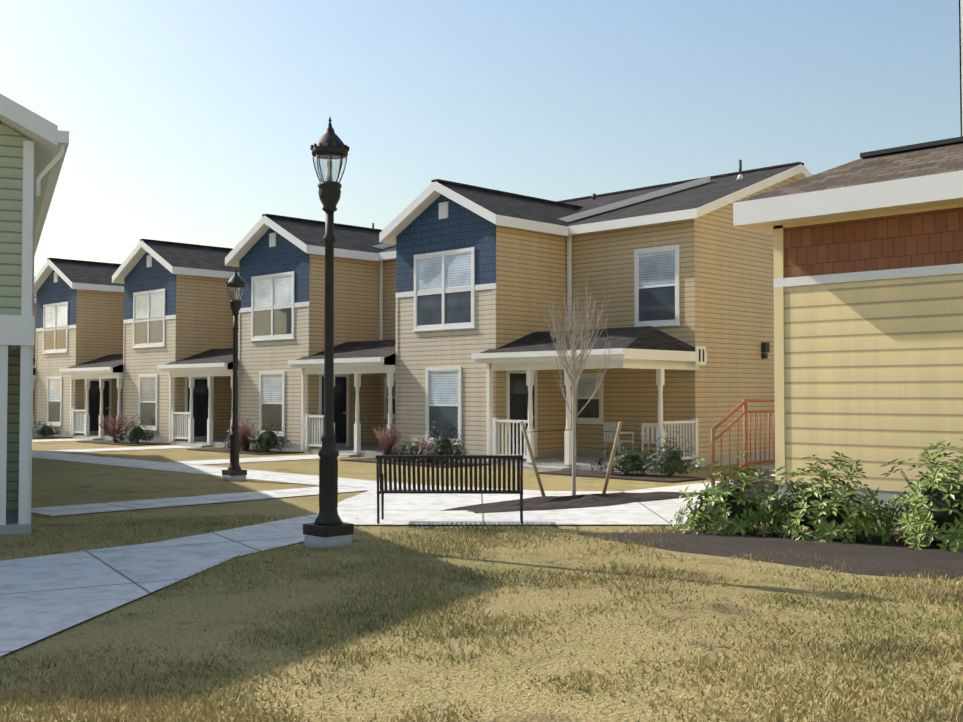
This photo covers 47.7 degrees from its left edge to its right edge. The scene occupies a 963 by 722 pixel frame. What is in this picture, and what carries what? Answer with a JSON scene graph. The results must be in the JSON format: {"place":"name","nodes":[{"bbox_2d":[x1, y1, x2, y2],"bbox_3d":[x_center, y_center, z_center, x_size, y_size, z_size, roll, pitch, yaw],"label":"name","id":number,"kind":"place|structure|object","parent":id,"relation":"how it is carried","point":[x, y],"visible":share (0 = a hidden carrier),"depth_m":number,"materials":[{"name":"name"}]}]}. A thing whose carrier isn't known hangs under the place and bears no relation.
{"place":"outdoors","nodes":[
{"label":"outdoors","id":0,"kind":"place"},
{"bbox_2d":[0,94,68,535],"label":"building","id":1,"kind":"structure","parent":0,"point":[33,147],"depth_m":13.14,"materials":[{"name":"green"}]},
{"bbox_2d":[0,514,343,655],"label":"sidewalk","id":2,"kind":"structure","parent":0,"point":[41,597],"depth_m":10.13,"materials":[{"name":"grey concrete"}]},
{"bbox_2d":[31,487,365,515],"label":"sidewalk","id":3,"kind":"structure","parent":0,"point":[122,505],"depth_m":16.87,"materials":[{"name":"grey concrete"}]},
{"bbox_2d":[32,451,426,490],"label":"sidewalk","id":4,"kind":"structure","parent":0,"point":[360,484],"depth_m":23.70,"materials":[{"name":"grey concrete"}]},
{"bbox_2d":[0,0,960,276],"label":"sky","id":5,"kind":"structure","parent":0,"point":[186,121],"materials":[{"name":"blue"}]},
{"bbox_2d":[0,438,962,721],"bbox_3d":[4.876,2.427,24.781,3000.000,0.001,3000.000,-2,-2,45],"label":"lawn","id":6,"kind":"structure","parent":0,"point":[58,482],"depth_m":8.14,"materials":[{"name":"yellow plant"}]},
{"bbox_2d":[32,435,72,438],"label":"bed soil","id":7,"kind":"structure","parent":6,"relation":"on","point":[45,437],"depth_m":40.84,"materials":[{"name":"brown soil"}]},
{"bbox_2d":[32,418,60,436],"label":"shrub","id":8,"kind":"object","parent":7,"relation":"on","point":[44,429],"visible":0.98,"depth_m":41.02,"materials":[{"name":"green plant"}]},
{"bbox_2d":[32,439,84,441],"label":"walkway","id":9,"kind":"structure","parent":6,"relation":"on","point":[57,440],"depth_m":38.68,"materials":[{"name":"grey concrete"}]},
{"bbox_2d":[45,446,193,452],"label":"walkway","id":10,"kind":"structure","parent":6,"relation":"on","point":[112,449],"depth_m":32.48,"materials":[{"name":"grey concrete"}]},
{"bbox_2d":[77,440,171,445],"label":"bed soil","id":11,"kind":"structure","parent":6,"relation":"on","point":[123,443],"depth_m":35.98,"materials":[{"name":"brown soil"}]},
{"bbox_2d":[97,411,140,442],"bbox_3d":[-12.297,2.241,36.772,1.365,1.100,1.420,-2,-2,45],"label":"twig shrub","id":12,"kind":"object","parent":11,"relation":"on","point":[115,432],"visible":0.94,"depth_m":36.62,"materials":[{"name":"plant"}]},
{"bbox_2d":[117,416,153,442],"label":"shrub","id":13,"kind":"object","parent":11,"relation":"on","point":[136,434],"visible":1,"depth_m":35.98,"materials":[{"name":"green plant"}]},
{"bbox_2d":[222,268,246,480],"bbox_3d":[-4.795,0.266,21.194,0.476,4.190,0.476,-2,-2,45],"label":"lamp post","id":14,"kind":"object","parent":6,"relation":"on","point":[234,471],"visible":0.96,"depth_m":21.13,"materials":[{"name":"black metal"}]},
{"bbox_2d":[187,447,303,454],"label":"bed soil","id":15,"kind":"structure","parent":6,"relation":"on","point":[257,452],"depth_m":31.01,"materials":[{"name":"brown soil"}]},
{"bbox_2d":[220,422,261,449],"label":"shrub","id":16,"kind":"object","parent":15,"relation":"on","point":[226,445],"visible":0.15,"depth_m":31.55,"materials":[{"name":"green plant"}]},
{"bbox_2d":[226,416,264,451],"bbox_3d":[-6.746,2.095,31.101,0.963,1.053,0.968,-2,-2,45],"label":"twig shrub","id":17,"kind":"object","parent":15,"relation":"on","point":[245,439],"visible":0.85,"depth_m":31.04,"materials":[{"name":"plant"}]},
{"bbox_2d":[247,416,295,451],"bbox_3d":[-6.076,2.091,30.857,1.146,1.044,1.533,-2,-2,45],"label":"shrub","id":18,"kind":"object","parent":15,"relation":"on","point":[267,440],"visible":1,"depth_m":30.63,"materials":[{"name":"green plant"}]},
{"bbox_2d":[170,455,342,464],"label":"walkway","id":19,"kind":"structure","parent":6,"relation":"on","point":[241,460],"depth_m":27.57,"materials":[{"name":"grey concrete"}]},
{"bbox_2d":[303,117,353,548],"bbox_3d":[-1.706,-0.327,12.191,0.551,4.854,0.551,-2,-2,45],"label":"lamp post","id":20,"kind":"object","parent":6,"relation":"on","point":[327,528],"visible":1,"depth_m":12.12,"materials":[{"name":"black metal"}]},
{"bbox_2d":[32,160,811,472],"bbox_3d":[-8.626,-0.881,42.561,44.737,7.668,12.400,-2,-2,45],"label":"townhouse row","id":21,"kind":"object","parent":6,"relation":"on","point":[441,287],"visible":0.77,"depth_m":27.37,"materials":[{"name":"beige wood"}]},
{"bbox_2d":[603,422,634,458],"bbox_3d":[3.243,1.883,25.637,0.532,0.882,0.563,1,-2,-35],"label":"porch chair","id":22,"kind":"object","parent":21,"relation":"on","point":[611,426],"visible":0.79,"depth_m":25.54,"materials":[{"name":"plastic"}]},
{"bbox_2d":[641,423,667,460],"bbox_3d":[3.990,1.863,24.967,0.563,0.882,0.532,-1,-2,25],"label":"porch chair","id":23,"kind":"object","parent":21,"relation":"on","point":[647,426],"visible":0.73,"depth_m":24.79,"materials":[{"name":"plastic"}]},
{"bbox_2d":[340,458,705,482],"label":"bed soil","id":24,"kind":"structure","parent":6,"relation":"on","point":[636,477],"depth_m":22.22,"materials":[{"name":"brown soil"}]},
{"bbox_2d":[374,424,403,459],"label":"twig shrub","id":25,"kind":"object","parent":24,"relation":"on","point":[387,440],"visible":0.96,"depth_m":26.92,"materials":[{"name":"plant"}]},
{"bbox_2d":[386,436,432,460],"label":"shrub","id":26,"kind":"object","parent":24,"relation":"on","point":[408,449],"visible":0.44,"depth_m":26.39,"materials":[{"name":"green plant"}]},
{"bbox_2d":[416,436,436,462],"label":"twig shrub","id":27,"kind":"object","parent":24,"relation":"on","point":[423,452],"visible":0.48,"depth_m":25.87,"materials":[{"name":"plant"}]},
{"bbox_2d":[415,418,465,463],"bbox_3d":[-0.848,1.898,25.615,1.023,1.118,1.297,-2,-2,45],"label":"shrub","id":28,"kind":"object","parent":24,"relation":"on","point":[443,445],"visible":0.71,"depth_m":25.47,"materials":[{"name":"green plant"}]},
{"bbox_2d":[591,436,656,474],"bbox_3d":[2.932,1.951,22.307,1.504,0.819,1.099,-2,-2,45],"label":"shrub","id":29,"kind":"object","parent":24,"relation":"on","point":[626,461],"visible":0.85,"depth_m":21.97,"materials":[{"name":"green plant"}]},
{"bbox_2d":[643,431,701,475],"bbox_3d":[3.697,1.872,21.817,1.077,0.945,1.239,-2,-2,45],"label":"shrub","id":30,"kind":"object","parent":24,"relation":"on","point":[669,461],"visible":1,"depth_m":21.63,"materials":[{"name":"green plant"}]},
{"bbox_2d":[711,399,777,506],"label":"entry stairs","id":31,"kind":"structure","parent":6,"relation":"on","point":[768,473],"depth_m":16.36,"materials":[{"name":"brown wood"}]},
{"bbox_2d":[569,527,962,580],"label":"mulch bed soil","id":32,"kind":"structure","parent":6,"relation":"on","point":[877,554],"depth_m":11.39,"materials":[{"name":"brown soil"}]},
{"bbox_2d":[669,448,786,536],"bbox_3d":[3.002,1.563,12.972,1.321,1.071,1.259,-2,-2,45],"label":"shrub","id":33,"kind":"object","parent":32,"relation":"on","point":[721,508],"visible":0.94,"depth_m":12.73,"materials":[{"name":"green plant"}]},
{"bbox_2d":[734,451,892,544],"bbox_3d":[3.937,1.557,12.535,1.831,1.045,1.467,-2,-2,45],"label":"shrub","id":34,"kind":"object","parent":32,"relation":"on","point":[824,511],"visible":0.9,"depth_m":12.16,"materials":[{"name":"green plant"}]},
{"bbox_2d":[856,437,962,551],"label":"shrub","id":35,"kind":"object","parent":32,"relation":"on","point":[936,506],"visible":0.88,"depth_m":11.53,"materials":[{"name":"green plant"}]},
{"bbox_2d":[317,481,731,524],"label":"plaza paving","id":36,"kind":"structure","parent":0,"point":[405,509],"depth_m":15.40,"materials":[{"name":"grey concrete"}]},
{"bbox_2d":[376,455,522,525],"bbox_3d":[-0.401,1.661,14.162,1.882,0.903,0.642,0,-2,1],"label":"park bench","id":37,"kind":"object","parent":36,"relation":"on","point":[381,478],"visible":1,"depth_m":13.91,"materials":[{"name":"black metal"}]},
{"bbox_2d":[440,491,700,513],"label":"mulch bed soil","id":38,"kind":"structure","parent":36,"relation":"on","point":[539,503],"depth_m":16.23,"materials":[{"name":"soil"}]},
{"bbox_2d":[520,275,621,495],"bbox_3d":[1.484,0.414,17.159,1.258,3.588,1.329,-2,-2,45],"label":"young tree","id":39,"kind":"object","parent":38,"relation":"on","point":[575,372],"visible":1,"depth_m":17.08,"materials":[{"name":"brown plant"}]},
{"bbox_2d":[733,0,962,526],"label":"building","id":40,"kind":"structure","parent":0,"point":[868,306],"depth_m":14.06,"materials":[{"name":"beige"}]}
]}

